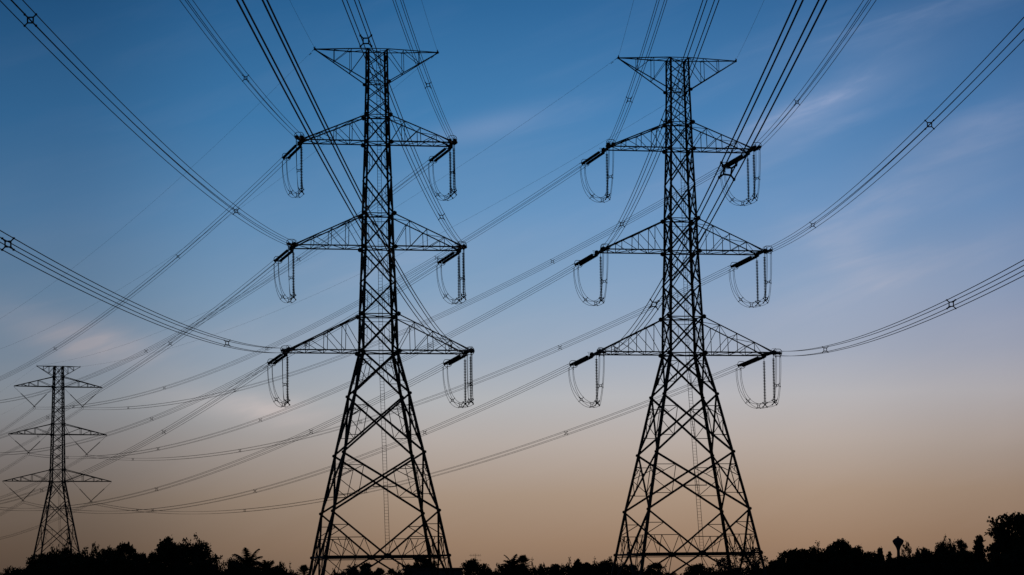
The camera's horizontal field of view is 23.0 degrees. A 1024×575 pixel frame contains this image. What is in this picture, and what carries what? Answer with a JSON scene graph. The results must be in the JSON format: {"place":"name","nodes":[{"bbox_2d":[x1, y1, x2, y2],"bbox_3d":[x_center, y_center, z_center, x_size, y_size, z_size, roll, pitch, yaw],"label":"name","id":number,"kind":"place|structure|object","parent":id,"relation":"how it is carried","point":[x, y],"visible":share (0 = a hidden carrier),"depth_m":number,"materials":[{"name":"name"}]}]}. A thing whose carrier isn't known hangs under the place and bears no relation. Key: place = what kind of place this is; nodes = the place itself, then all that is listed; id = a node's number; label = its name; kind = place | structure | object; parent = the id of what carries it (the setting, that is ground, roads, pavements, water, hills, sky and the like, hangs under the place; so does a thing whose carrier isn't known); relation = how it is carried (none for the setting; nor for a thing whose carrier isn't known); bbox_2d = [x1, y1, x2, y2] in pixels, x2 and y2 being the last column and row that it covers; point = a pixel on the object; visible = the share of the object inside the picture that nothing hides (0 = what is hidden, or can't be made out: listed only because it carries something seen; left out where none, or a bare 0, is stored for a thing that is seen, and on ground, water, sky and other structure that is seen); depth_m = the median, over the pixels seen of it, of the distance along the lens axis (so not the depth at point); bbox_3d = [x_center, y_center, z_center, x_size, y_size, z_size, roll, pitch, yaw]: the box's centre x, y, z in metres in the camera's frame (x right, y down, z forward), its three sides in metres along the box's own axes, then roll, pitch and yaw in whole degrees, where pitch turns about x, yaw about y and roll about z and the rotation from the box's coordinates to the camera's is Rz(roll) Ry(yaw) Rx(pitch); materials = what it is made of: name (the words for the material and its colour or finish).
{"place":"outdoors","nodes":[
{"label":"outdoors","id":0,"kind":"place"},
{"bbox_2d":[402,568,463,574],"bbox_3d":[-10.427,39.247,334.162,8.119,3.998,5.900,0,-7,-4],"label":"shed","id":1,"kind":"structure","parent":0,"point":[456,571],"depth_m":331.80,"materials":[{"name":"black"}]},
{"bbox_2d":[0,0,1023,574],"label":"sky","id":2,"kind":"structure","parent":0,"point":[915,434],"materials":[{"name":"blue"}]},
{"label":"ground","id":3,"kind":"structure","parent":0,"visible":0},
{"bbox_2d":[24,555,53,569],"bbox_3d":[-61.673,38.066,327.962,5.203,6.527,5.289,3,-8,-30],"label":"tree","id":4,"kind":"object","parent":3,"relation":"on","point":[34,559],"visible":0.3,"depth_m":327.49,"materials":[{"name":"black plant"}]},
{"bbox_2d":[3,366,111,556],"bbox_3d":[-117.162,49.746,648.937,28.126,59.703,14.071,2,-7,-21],"label":"transmission tower","id":5,"kind":"structure","parent":3,"relation":"on","point":[62,435],"depth_m":649.74,"materials":[{"name":"black metal"}]},
{"bbox_2d":[49,529,73,557],"bbox_3d":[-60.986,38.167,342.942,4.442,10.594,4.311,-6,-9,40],"label":"bush","id":6,"kind":"object","parent":3,"relation":"on","point":[66,550],"visible":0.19,"depth_m":342.69,"materials":[{"name":"black plant"}]},
{"bbox_2d":[58,545,91,562],"bbox_3d":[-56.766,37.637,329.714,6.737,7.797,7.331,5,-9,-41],"label":"tree","id":7,"kind":"object","parent":3,"relation":"on","point":[74,556],"visible":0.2,"depth_m":329.07,"materials":[{"name":"black plant"}]},
{"bbox_2d":[116,541,136,558],"bbox_3d":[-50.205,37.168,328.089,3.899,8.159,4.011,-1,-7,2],"label":"tree","id":8,"kind":"object","parent":3,"relation":"on","point":[127,549],"visible":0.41,"depth_m":327.58,"materials":[{"name":"black plant"}]},
{"bbox_2d":[131,553,162,574],"bbox_3d":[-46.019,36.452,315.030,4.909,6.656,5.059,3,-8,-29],"label":"bush","id":9,"kind":"object","parent":3,"relation":"on","point":[139,569],"visible":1,"depth_m":314.23,"materials":[{"name":"black plant"}]},
{"bbox_2d":[140,550,167,574],"bbox_3d":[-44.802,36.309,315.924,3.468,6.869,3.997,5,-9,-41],"label":"tree","id":10,"kind":"object","parent":3,"relation":"on","point":[153,558],"visible":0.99,"depth_m":315.60,"materials":[{"name":"black plant"}]},
{"bbox_2d":[154,535,188,563],"bbox_3d":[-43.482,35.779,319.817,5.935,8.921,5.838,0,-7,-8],"label":"tree","id":11,"kind":"object","parent":3,"relation":"on","point":[174,551],"visible":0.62,"depth_m":318.83,"materials":[{"name":"black plant"}]},
{"bbox_2d":[169,534,214,566],"bbox_3d":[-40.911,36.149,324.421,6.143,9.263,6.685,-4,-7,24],"label":"tree","id":12,"kind":"object","parent":3,"relation":"on","point":[204,551],"visible":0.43,"depth_m":323.42,"materials":[{"name":"black plant"}]},
{"bbox_2d":[205,564,227,574],"bbox_3d":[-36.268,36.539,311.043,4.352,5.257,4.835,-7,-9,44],"label":"bush","id":13,"kind":"object","parent":3,"relation":"on","point":[214,571],"visible":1,"depth_m":310.44,"materials":[{"name":"black plant"}]},
{"bbox_2d":[226,564,255,574],"bbox_3d":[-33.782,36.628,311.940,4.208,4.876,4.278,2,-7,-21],"label":"tree","id":14,"kind":"object","parent":3,"relation":"on","point":[234,570],"visible":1,"depth_m":311.51,"materials":[{"name":"black plant"}]},
{"bbox_2d":[228,547,263,567],"bbox_3d":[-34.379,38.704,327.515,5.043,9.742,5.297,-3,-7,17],"label":"coconut palm","id":15,"kind":"object","parent":3,"relation":"on","point":[248,560],"visible":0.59,"depth_m":327.43,"materials":[{"name":"black plant"}]},
{"bbox_2d":[247,560,277,574],"bbox_3d":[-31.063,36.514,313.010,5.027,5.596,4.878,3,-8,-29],"label":"bush","id":16,"kind":"object","parent":3,"relation":"on","point":[259,572],"visible":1,"depth_m":312.13,"materials":[{"name":"black plant"}]},
{"bbox_2d":[283,48,473,574],"bbox_3d":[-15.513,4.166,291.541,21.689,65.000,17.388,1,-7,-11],"label":"transmission tower","id":17,"kind":"structure","parent":3,"relation":"on","point":[357,371],"depth_m":292.10,"materials":[{"name":"metal"}]},
{"bbox_2d":[267,354,286,366],"bbox_3d":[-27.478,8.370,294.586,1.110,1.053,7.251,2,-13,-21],"label":"strain insulator","id":18,"kind":"object","parent":17,"relation":"attached to","point":[274,361],"visible":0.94,"depth_m":294.78,"materials":[{"name":"black glass"}]},
{"bbox_2d":[0,364,269,503],"bbox_3d":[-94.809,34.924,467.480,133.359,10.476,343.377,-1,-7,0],"label":"conductor bundle","id":19,"kind":"object","parent":18,"relation":"attached to","point":[145,439],"visible":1,"depth_m":354.23,"materials":[{"name":"metal"}]},
{"bbox_2d":[273,249,292,265],"bbox_3d":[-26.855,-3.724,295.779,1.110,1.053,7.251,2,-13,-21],"label":"strain insulator","id":20,"kind":"object","parent":17,"relation":"attached to","point":[282,256],"visible":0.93,"depth_m":296.03,"materials":[{"name":"black glass"}]},
{"bbox_2d":[0,263,275,438],"bbox_3d":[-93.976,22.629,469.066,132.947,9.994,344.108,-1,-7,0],"label":"conductor bundle","id":21,"kind":"object","parent":20,"relation":"attached to","point":[154,351],"visible":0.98,"depth_m":353.53,"materials":[{"name":"metal"}]},
{"bbox_2d":[280,345,292,353],"bbox_3d":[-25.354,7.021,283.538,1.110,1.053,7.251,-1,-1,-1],"label":"strain insulator","id":22,"kind":"object","parent":17,"relation":"attached to","point":[286,350],"visible":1,"depth_m":281.25,"materials":[{"name":"black glass"}]},
{"bbox_2d":[0,230,286,352],"bbox_3d":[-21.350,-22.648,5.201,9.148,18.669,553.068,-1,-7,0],"label":"conductor bundle","id":23,"kind":"object","parent":22,"relation":"attached to","point":[9,241],"visible":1,"depth_m":142.13,"materials":[{"name":"metal"}]},
{"bbox_2d":[285,359,289,405],"bbox_3d":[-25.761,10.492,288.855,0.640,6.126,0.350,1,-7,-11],"label":"support insulator","id":24,"kind":"object","parent":17,"relation":"hanging from","point":[287,391],"visible":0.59,"depth_m":288.62,"materials":[{"name":"black glass"}]},
{"bbox_2d":[267,353,289,406],"bbox_3d":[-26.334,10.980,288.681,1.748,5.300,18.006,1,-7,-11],"label":"jumper loop","id":25,"kind":"object","parent":24,"relation":"hanging from","point":[288,400],"visible":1,"depth_m":286.77,"materials":[{"name":"metal"}]},
{"bbox_2d":[281,141,299,162],"bbox_3d":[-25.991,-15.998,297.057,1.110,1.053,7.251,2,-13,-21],"label":"strain insulator","id":26,"kind":"object","parent":17,"relation":"attached to","point":[289,152],"visible":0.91,"depth_m":297.38,"materials":[{"name":"black glass"}]},
{"bbox_2d":[0,160,284,380],"bbox_3d":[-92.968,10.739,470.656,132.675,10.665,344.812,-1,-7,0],"label":"conductor bundle","id":27,"kind":"object","parent":26,"relation":"attached to","point":[153,273],"visible":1,"depth_m":358.77,"materials":[{"name":"metal"}]},
{"bbox_2d":[286,239,297,246],"bbox_3d":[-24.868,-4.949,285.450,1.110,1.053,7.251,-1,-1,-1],"label":"strain insulator","id":28,"kind":"object","parent":17,"relation":"attached to","point":[292,243],"visible":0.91,"depth_m":283.14,"materials":[{"name":"black glass"}]},
{"bbox_2d":[0,0,292,245],"bbox_3d":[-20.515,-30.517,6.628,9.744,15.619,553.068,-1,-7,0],"label":"conductor bundle","id":29,"kind":"object","parent":28,"relation":"attached to","point":[24,14],"visible":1,"depth_m":144.23,"materials":[{"name":"metal"}]},
{"bbox_2d":[291,248,295,299],"bbox_3d":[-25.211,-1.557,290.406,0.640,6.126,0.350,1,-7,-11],"label":"support insulator","id":30,"kind":"object","parent":17,"relation":"hanging from","point":[293,284],"visible":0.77,"depth_m":290.29,"materials":[{"name":"black glass"}]},
{"bbox_2d":[274,246,295,302],"bbox_3d":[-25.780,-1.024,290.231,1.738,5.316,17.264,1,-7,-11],"label":"jumper loop","id":31,"kind":"object","parent":30,"relation":"hanging from","point":[294,295],"visible":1,"depth_m":288.51,"materials":[{"name":"metal"}]},
{"bbox_2d":[294,132,305,140],"bbox_3d":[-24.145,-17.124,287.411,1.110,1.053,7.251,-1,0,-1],"label":"strain insulator","id":32,"kind":"object","parent":17,"relation":"attached to","point":[300,137],"visible":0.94,"depth_m":285.11,"materials":[{"name":"black glass"}]},
{"bbox_2d":[180,0,300,137],"bbox_3d":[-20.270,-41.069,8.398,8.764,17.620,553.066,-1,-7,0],"label":"conductor bundle","id":33,"kind":"object","parent":32,"relation":"attached to","point":[235,64],"visible":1,"depth_m":208.69,"materials":[{"name":"metal"}]},
{"bbox_2d":[299,143,303,194],"bbox_3d":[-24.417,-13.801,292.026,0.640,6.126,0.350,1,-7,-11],"label":"support insulator","id":34,"kind":"object","parent":17,"relation":"hanging from","point":[301,158],"visible":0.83,"depth_m":291.91,"materials":[{"name":"black glass"}]},
{"bbox_2d":[282,139,303,197],"bbox_3d":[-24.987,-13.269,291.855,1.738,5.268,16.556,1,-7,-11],"label":"jumper loop","id":35,"kind":"object","parent":34,"relation":"hanging from","point":[298,191],"visible":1,"depth_m":290.07,"materials":[{"name":"metal"}]},
{"bbox_2d":[428,147,450,165],"bbox_3d":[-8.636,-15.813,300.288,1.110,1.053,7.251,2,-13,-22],"label":"strain insulator","id":36,"kind":"object","parent":17,"relation":"attached to","point":[437,156],"visible":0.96,"depth_m":300.27,"materials":[{"name":"black glass"}]},
{"bbox_2d":[0,161,429,402],"bbox_3d":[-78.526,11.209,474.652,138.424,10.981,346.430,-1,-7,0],"label":"conductor bundle","id":37,"kind":"object","parent":36,"relation":"attached to","point":[224,304],"visible":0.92,"depth_m":389.11,"materials":[{"name":"metal"}]},
{"bbox_2d":[435,248,459,266],"bbox_3d":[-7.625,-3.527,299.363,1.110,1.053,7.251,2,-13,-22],"label":"strain insulator","id":38,"kind":"object","parent":17,"relation":"attached to","point":[445,259],"visible":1,"depth_m":299.35,"materials":[{"name":"black glass"}]},
{"bbox_2d":[1,263,437,454],"bbox_3d":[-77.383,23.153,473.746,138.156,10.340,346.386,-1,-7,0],"label":"conductor bundle","id":39,"kind":"object","parent":38,"relation":"attached to","point":[222,385],"visible":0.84,"depth_m":397.56,"materials":[{"name":"metal"}]},
{"bbox_2d":[448,152,452,198],"bbox_3d":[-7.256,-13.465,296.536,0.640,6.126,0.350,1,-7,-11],"label":"support insulator","id":40,"kind":"object","parent":17,"relation":"hanging from","point":[450,183],"visible":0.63,"depth_m":296.31,"materials":[{"name":"black glass"}]},
{"bbox_2d":[428,142,455,200],"bbox_3d":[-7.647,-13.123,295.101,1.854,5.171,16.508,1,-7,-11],"label":"jumper loop","id":41,"kind":"object","parent":40,"relation":"hanging from","point":[450,177],"visible":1,"depth_m":292.43,"materials":[{"name":"metal"}]},
{"bbox_2d":[447,135,457,143],"bbox_3d":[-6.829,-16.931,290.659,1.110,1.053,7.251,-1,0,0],"label":"strain insulator","id":42,"kind":"object","parent":17,"relation":"attached to","point":[455,141],"visible":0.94,"depth_m":288.36,"materials":[{"name":"black glass"}]},
{"bbox_2d":[393,0,453,141],"bbox_3d":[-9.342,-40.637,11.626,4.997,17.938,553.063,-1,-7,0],"label":"conductor bundle","id":43,"kind":"object","parent":42,"relation":"attached to","point":[422,64],"visible":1,"depth_m":207.49,"materials":[{"name":"metal"}]},
{"bbox_2d":[441,354,464,368],"bbox_3d":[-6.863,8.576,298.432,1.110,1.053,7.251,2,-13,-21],"label":"strain insulator","id":44,"kind":"object","parent":17,"relation":"attached to","point":[453,360],"visible":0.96,"depth_m":298.81,"materials":[{"name":"black glass"}]},
{"bbox_2d":[0,365,444,510],"bbox_3d":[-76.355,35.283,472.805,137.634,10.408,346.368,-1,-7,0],"label":"conductor bundle","id":45,"kind":"object","parent":44,"relation":"attached to","point":[248,455],"visible":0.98,"depth_m":378.39,"materials":[{"name":"metal"}]},
{"bbox_2d":[456,252,461,303],"bbox_3d":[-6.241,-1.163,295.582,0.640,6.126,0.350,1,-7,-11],"label":"support insulator","id":46,"kind":"object","parent":17,"relation":"hanging from","point":[458,280],"visible":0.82,"depth_m":295.46,"materials":[{"name":"black glass"}]},
{"bbox_2d":[436,249,465,303],"bbox_3d":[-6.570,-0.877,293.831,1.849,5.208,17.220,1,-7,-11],"label":"jumper loop","id":47,"kind":"object","parent":46,"relation":"hanging from","point":[452,299],"visible":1,"depth_m":292.88,"materials":[{"name":"metal"}]},
{"bbox_2d":[457,241,466,249],"bbox_3d":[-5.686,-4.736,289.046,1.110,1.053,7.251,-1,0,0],"label":"strain insulator","id":48,"kind":"object","parent":17,"relation":"attached to","point":[460,246],"visible":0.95,"depth_m":286.74,"materials":[{"name":"black glass"}]},
{"bbox_2d":[342,0,463,247],"bbox_3d":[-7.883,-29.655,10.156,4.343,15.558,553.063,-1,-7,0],"label":"conductor bundle","id":49,"kind":"object","parent":48,"relation":"attached to","point":[363,38],"visible":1,"depth_m":137.84,"materials":[{"name":"metal"}]},
{"bbox_2d":[463,360,467,406],"bbox_3d":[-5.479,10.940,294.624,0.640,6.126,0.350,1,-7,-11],"label":"support insulator","id":50,"kind":"object","parent":17,"relation":"hanging from","point":[465,388],"visible":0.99,"depth_m":294.47,"materials":[{"name":"black glass"}]},
{"bbox_2d":[443,355,472,407],"bbox_3d":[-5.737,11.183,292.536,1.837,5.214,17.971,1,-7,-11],"label":"jumper loop","id":51,"kind":"object","parent":50,"relation":"hanging from","point":[452,400],"visible":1,"depth_m":292.86,"materials":[{"name":"metal"}]},
{"bbox_2d":[465,346,474,354],"bbox_3d":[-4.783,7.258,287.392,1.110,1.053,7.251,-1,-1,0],"label":"strain insulator","id":52,"kind":"object","parent":17,"relation":"attached to","point":[467,351],"visible":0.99,"depth_m":285.08,"materials":[{"name":"black glass"}]},
{"bbox_2d":[236,0,471,355],"bbox_3d":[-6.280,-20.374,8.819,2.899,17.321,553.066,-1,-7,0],"label":"conductor bundle","id":53,"kind":"object","parent":52,"relation":"attached to","point":[255,25],"visible":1,"depth_m":76.78,"materials":[{"name":"metal"}]},
{"bbox_2d":[460,557,486,574],"bbox_3d":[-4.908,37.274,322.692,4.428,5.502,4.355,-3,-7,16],"label":"tree","id":54,"kind":"object","parent":3,"relation":"on","point":[471,566],"visible":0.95,"depth_m":321.92,"materials":[{"name":"black plant"}]},
{"bbox_2d":[592,556,622,574],"bbox_3d":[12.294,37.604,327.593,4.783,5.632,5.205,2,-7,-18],"label":"tree","id":55,"kind":"object","parent":3,"relation":"on","point":[608,564],"visible":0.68,"depth_m":326.75,"materials":[{"name":"black plant"}]},
{"bbox_2d":[590,55,774,574],"bbox_3d":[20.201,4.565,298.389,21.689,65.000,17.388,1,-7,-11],"label":"transmission tower","id":56,"kind":"structure","parent":3,"relation":"on","point":[630,555],"depth_m":298.93,"materials":[{"name":"metal"}]},
{"bbox_2d":[567,353,592,368],"bbox_3d":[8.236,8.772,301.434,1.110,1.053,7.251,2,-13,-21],"label":"strain insulator","id":57,"kind":"object","parent":56,"relation":"attached to","point":[580,361],"visible":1,"depth_m":301.53,"materials":[{"name":"black glass"}]},
{"bbox_2d":[27,365,570,513],"bbox_3d":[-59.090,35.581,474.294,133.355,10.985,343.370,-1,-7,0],"label":"conductor bundle","id":58,"kind":"object","parent":57,"relation":"attached to","point":[337,463],"visible":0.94,"depth_m":383.28,"materials":[{"name":"metal"}]},
{"bbox_2d":[572,250,597,268],"bbox_3d":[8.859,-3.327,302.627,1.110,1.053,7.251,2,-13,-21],"label":"strain insulator","id":59,"kind":"object","parent":56,"relation":"attached to","point":[588,258],"visible":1,"depth_m":302.61,"materials":[{"name":"black glass"}]},
{"bbox_2d":[29,265,575,458],"bbox_3d":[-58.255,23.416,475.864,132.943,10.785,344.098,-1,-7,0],"label":"conductor bundle","id":60,"kind":"object","parent":59,"relation":"attached to","point":[338,386],"visible":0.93,"depth_m":397.10,"materials":[{"name":"metal"}]},
{"bbox_2d":[579,150,604,167],"bbox_3d":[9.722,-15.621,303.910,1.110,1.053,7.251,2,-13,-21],"label":"strain insulator","id":61,"kind":"object","parent":56,"relation":"attached to","point":[596,155],"visible":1,"depth_m":303.84,"materials":[{"name":"black glass"}]},
{"bbox_2d":[60,164,581,408],"bbox_3d":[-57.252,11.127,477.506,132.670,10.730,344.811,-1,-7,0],"label":"conductor bundle","id":62,"kind":"object","parent":61,"relation":"attached to","point":[355,301],"visible":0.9,"depth_m":390.20,"materials":[{"name":"metal"}]},
{"bbox_2d":[594,354,599,405],"bbox_3d":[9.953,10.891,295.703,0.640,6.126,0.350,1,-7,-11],"label":"support insulator","id":63,"kind":"object","parent":56,"relation":"hanging from","point":[596,370],"visible":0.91,"depth_m":295.66,"materials":[{"name":"black glass"}]},
{"bbox_2d":[568,355,604,407],"bbox_3d":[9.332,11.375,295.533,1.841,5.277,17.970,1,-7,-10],"label":"jumper loop","id":64,"kind":"object","parent":63,"relation":"hanging from","point":[597,387],"visible":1,"depth_m":293.80,"materials":[{"name":"metal"}]},
{"bbox_2d":[598,252,603,303],"bbox_3d":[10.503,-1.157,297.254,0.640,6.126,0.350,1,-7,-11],"label":"support insulator","id":65,"kind":"object","parent":56,"relation":"hanging from","point":[600,260],"visible":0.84,"depth_m":297.18,"materials":[{"name":"black glass"}]},
{"bbox_2d":[573,251,607,305],"bbox_3d":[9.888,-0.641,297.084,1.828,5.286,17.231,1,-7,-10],"label":"jumper loop","id":66,"kind":"object","parent":65,"relation":"hanging from","point":[602,282],"visible":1,"depth_m":295.25,"materials":[{"name":"metal"}]},
{"bbox_2d":[596,347,605,356],"bbox_3d":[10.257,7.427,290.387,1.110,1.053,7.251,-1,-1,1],"label":"strain insulator","id":67,"kind":"object","parent":56,"relation":"attached to","point":[603,352],"visible":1,"depth_m":287.92,"materials":[{"name":"black glass"}]},
{"bbox_2d":[600,0,826,355],"bbox_3d":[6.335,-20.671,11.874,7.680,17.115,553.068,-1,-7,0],"label":"conductor bundle","id":68,"kind":"object","parent":67,"relation":"attached to","point":[732,168],"visible":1,"depth_m":82.78,"materials":[{"name":"metal"}]},
{"bbox_2d":[600,244,609,251],"bbox_3d":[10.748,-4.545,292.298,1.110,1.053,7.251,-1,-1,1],"label":"strain insulator","id":69,"kind":"object","parent":56,"relation":"attached to","point":[606,248],"visible":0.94,"depth_m":289.94,"materials":[{"name":"black glass"}]},
{"bbox_2d":[603,0,718,249],"bbox_3d":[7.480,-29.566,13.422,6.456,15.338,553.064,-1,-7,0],"label":"conductor bundle","id":70,"kind":"object","parent":69,"relation":"attached to","point":[668,121],"visible":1,"depth_m":143.64,"materials":[{"name":"metal"}]},
{"bbox_2d":[605,149,609,199],"bbox_3d":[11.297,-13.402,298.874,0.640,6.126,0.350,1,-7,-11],"label":"support insulator","id":71,"kind":"object","parent":56,"relation":"hanging from","point":[607,183],"visible":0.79,"depth_m":298.78,"materials":[{"name":"black glass"}]},
{"bbox_2d":[580,146,613,202],"bbox_3d":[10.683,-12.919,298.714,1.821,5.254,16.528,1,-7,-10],"label":"jumper loop","id":72,"kind":"object","parent":71,"relation":"hanging from","point":[608,177],"visible":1,"depth_m":296.92,"materials":[{"name":"metal"}]},
{"bbox_2d":[606,139,615,147],"bbox_3d":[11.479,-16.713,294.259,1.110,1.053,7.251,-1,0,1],"label":"strain insulator","id":73,"kind":"object","parent":56,"relation":"attached to","point":[611,143],"visible":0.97,"depth_m":291.95,"materials":[{"name":"black glass"}]},
{"bbox_2d":[609,0,666,144],"bbox_3d":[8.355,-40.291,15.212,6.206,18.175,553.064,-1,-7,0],"label":"conductor bundle","id":74,"kind":"object","parent":73,"relation":"attached to","point":[638,67],"visible":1,"depth_m":207.01,"materials":[{"name":"metal"}]},
{"bbox_2d":[719,154,745,170],"bbox_3d":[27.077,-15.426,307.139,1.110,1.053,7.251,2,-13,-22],"label":"strain insulator","id":75,"kind":"object","parent":56,"relation":"attached to","point":[731,162],"visible":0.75,"depth_m":307.01,"materials":[{"name":"black glass"}]},
{"bbox_2d":[88,167,720,409],"bbox_3d":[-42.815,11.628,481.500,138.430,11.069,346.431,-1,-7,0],"label":"conductor bundle","id":76,"kind":"object","parent":75,"relation":"attached to","point":[442,312],"visible":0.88,"depth_m":389.52,"materials":[{"name":"metal"}]},
{"bbox_2d":[728,255,755,270],"bbox_3d":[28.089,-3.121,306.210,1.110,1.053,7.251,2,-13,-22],"label":"strain insulator","id":77,"kind":"object","parent":56,"relation":"attached to","point":[743,261],"visible":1,"depth_m":306.17,"materials":[{"name":"black glass"}]},
{"bbox_2d":[91,267,730,460],"bbox_3d":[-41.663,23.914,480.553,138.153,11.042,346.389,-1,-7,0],"label":"conductor bundle","id":78,"kind":"object","parent":77,"relation":"attached to","point":[457,386],"visible":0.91,"depth_m":384.99,"materials":[{"name":"metal"}]},
{"bbox_2d":[734,356,763,369],"bbox_3d":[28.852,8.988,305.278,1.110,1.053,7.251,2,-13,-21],"label":"strain insulator","id":79,"kind":"object","parent":56,"relation":"attached to","point":[750,361],"visible":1,"depth_m":305.26,"materials":[{"name":"black glass"}]},
{"bbox_2d":[93,366,736,513],"bbox_3d":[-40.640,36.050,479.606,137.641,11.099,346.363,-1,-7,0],"label":"conductor bundle","id":80,"kind":"object","parent":79,"relation":"attached to","point":[458,465],"visible":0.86,"depth_m":386.29,"materials":[{"name":"metal"}]},
{"bbox_2d":[751,142,761,150],"bbox_3d":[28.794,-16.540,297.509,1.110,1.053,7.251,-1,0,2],"label":"strain insulator","id":81,"kind":"object","parent":56,"relation":"attached to","point":[757,148],"visible":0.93,"depth_m":295.20,"materials":[{"name":"black glass"}]},
{"bbox_2d":[755,0,875,147],"bbox_3d":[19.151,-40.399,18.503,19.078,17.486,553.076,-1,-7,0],"label":"conductor bundle","id":82,"kind":"object","parent":81,"relation":"attached to","point":[821,68],"visible":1,"depth_m":208.57,"materials":[{"name":"metal"}]},
{"bbox_2d":[762,361,767,407],"bbox_3d":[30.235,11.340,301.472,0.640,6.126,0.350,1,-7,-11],"label":"support insulator","id":83,"kind":"object","parent":56,"relation":"hanging from","point":[764,378],"visible":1,"depth_m":301.34,"materials":[{"name":"black glass"}]},
{"bbox_2d":[736,356,780,408],"bbox_3d":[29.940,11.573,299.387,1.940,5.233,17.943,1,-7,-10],"label":"jumper loop","id":84,"kind":"object","parent":83,"relation":"hanging from","point":[774,388],"visible":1,"depth_m":295.68,"materials":[{"name":"metal"}]},
{"bbox_2d":[763,254,767,303],"bbox_3d":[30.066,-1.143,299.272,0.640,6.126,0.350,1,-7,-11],"label":"support insulator","id":85,"kind":"object","parent":56,"relation":"hanging from","point":[764,268],"visible":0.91,"depth_m":299.26,"materials":[{"name":"black glass"}]},
{"bbox_2d":[729,253,771,307],"bbox_3d":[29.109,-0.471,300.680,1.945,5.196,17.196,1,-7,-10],"label":"jumper loop","id":86,"kind":"object","parent":85,"relation":"hanging from","point":[765,285],"visible":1,"depth_m":297.33,"materials":[{"name":"metal"}]},
{"bbox_2d":[761,246,772,253],"bbox_3d":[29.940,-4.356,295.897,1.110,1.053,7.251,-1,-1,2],"label":"strain insulator","id":87,"kind":"object","parent":56,"relation":"attached to","point":[764,250],"visible":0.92,"depth_m":293.58,"materials":[{"name":"black glass"}]},
{"bbox_2d":[767,17,1023,251],"bbox_3d":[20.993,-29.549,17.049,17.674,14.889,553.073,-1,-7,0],"label":"conductor bundle","id":88,"kind":"object","parent":87,"relation":"attached to","point":[914,138],"visible":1,"depth_m":156.85,"materials":[{"name":"metal"}]},
{"bbox_2d":[770,348,781,357],"bbox_3d":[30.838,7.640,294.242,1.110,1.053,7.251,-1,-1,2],"label":"strain insulator","id":89,"kind":"object","parent":56,"relation":"attached to","point":[775,353],"visible":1,"depth_m":291.94,"materials":[{"name":"black glass"}]},
{"bbox_2d":[780,260,1023,355],"bbox_3d":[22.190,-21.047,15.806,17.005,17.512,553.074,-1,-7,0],"label":"conductor bundle","id":90,"kind":"object","parent":89,"relation":"attached to","point":[949,306],"visible":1,"depth_m":158.96,"materials":[{"name":"metal"}]},
{"bbox_2d":[738,547,768,571],"bbox_3d":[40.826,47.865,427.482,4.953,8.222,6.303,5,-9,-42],"label":"tree","id":91,"kind":"object","parent":3,"relation":"on","point":[751,557],"visible":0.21,"depth_m":427.00,"materials":[{"name":"black plant"}]},
{"bbox_2d":[762,561,790,574],"bbox_3d":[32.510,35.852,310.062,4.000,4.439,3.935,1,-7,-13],"label":"tree","id":92,"kind":"object","parent":3,"relation":"on","point":[777,568],"visible":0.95,"depth_m":309.37,"materials":[{"name":"black plant"}]},
{"bbox_2d":[773,552,800,574],"bbox_3d":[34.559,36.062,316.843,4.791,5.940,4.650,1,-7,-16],"label":"bush","id":93,"kind":"object","parent":3,"relation":"on","point":[791,567],"visible":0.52,"depth_m":316.07,"materials":[{"name":"black plant"}]},
{"bbox_2d":[774,547,803,569],"bbox_3d":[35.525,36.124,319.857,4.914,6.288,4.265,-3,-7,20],"label":"tree","id":94,"kind":"object","parent":3,"relation":"on","point":[791,555],"visible":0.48,"depth_m":319.42,"materials":[{"name":"black plant"}]},
{"bbox_2d":[802,540,847,574],"bbox_3d":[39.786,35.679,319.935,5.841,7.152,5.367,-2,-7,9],"label":"tree","id":95,"kind":"object","parent":3,"relation":"on","point":[826,555],"visible":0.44,"depth_m":319.22,"materials":[{"name":"black plant"}]},
{"bbox_2d":[827,539,851,557],"bbox_3d":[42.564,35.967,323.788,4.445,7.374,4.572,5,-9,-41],"label":"tree","id":96,"kind":"object","parent":3,"relation":"on","point":[841,545],"visible":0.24,"depth_m":323.65,"materials":[{"name":"black plant"}]},
{"bbox_2d":[845,545,873,574],"bbox_3d":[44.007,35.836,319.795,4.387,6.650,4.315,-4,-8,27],"label":"tree","id":97,"kind":"object","parent":3,"relation":"on","point":[857,554],"visible":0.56,"depth_m":319.12,"materials":[{"name":"black plant"}]},
{"bbox_2d":[913,550,945,567],"bbox_3d":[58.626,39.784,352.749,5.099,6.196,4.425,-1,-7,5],"label":"tree","id":98,"kind":"object","parent":3,"relation":"on","point":[925,557],"visible":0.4,"depth_m":352.09,"materials":[{"name":"black plant"}]},
{"bbox_2d":[933,535,957,554],"bbox_3d":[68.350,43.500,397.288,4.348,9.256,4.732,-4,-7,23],"label":"tree","id":99,"kind":"object","parent":3,"relation":"on","point":[943,546],"visible":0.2,"depth_m":397.09,"materials":[{"name":"black plant"}]},
{"bbox_2d":[972,534,985,565],"bbox_3d":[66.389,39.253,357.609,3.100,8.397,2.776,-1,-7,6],"label":"tree","id":100,"kind":"object","parent":3,"relation":"on","point":[978,548],"visible":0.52,"depth_m":357.72,"materials":[{"name":"black plant"}]},
{"bbox_2d":[980,552,1010,571],"bbox_3d":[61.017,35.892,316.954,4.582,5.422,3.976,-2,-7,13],"label":"tree","id":101,"kind":"object","parent":3,"relation":"on","point":[998,558],"visible":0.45,"depth_m":316.10,"materials":[{"name":"black plant"}]},
{"bbox_2d":[984,512,1023,561],"bbox_3d":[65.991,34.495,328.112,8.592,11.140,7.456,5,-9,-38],"label":"tree","id":102,"kind":"object","parent":3,"relation":"on","point":[1012,538],"visible":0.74,"depth_m":327.36,"materials":[{"name":"black plant"}]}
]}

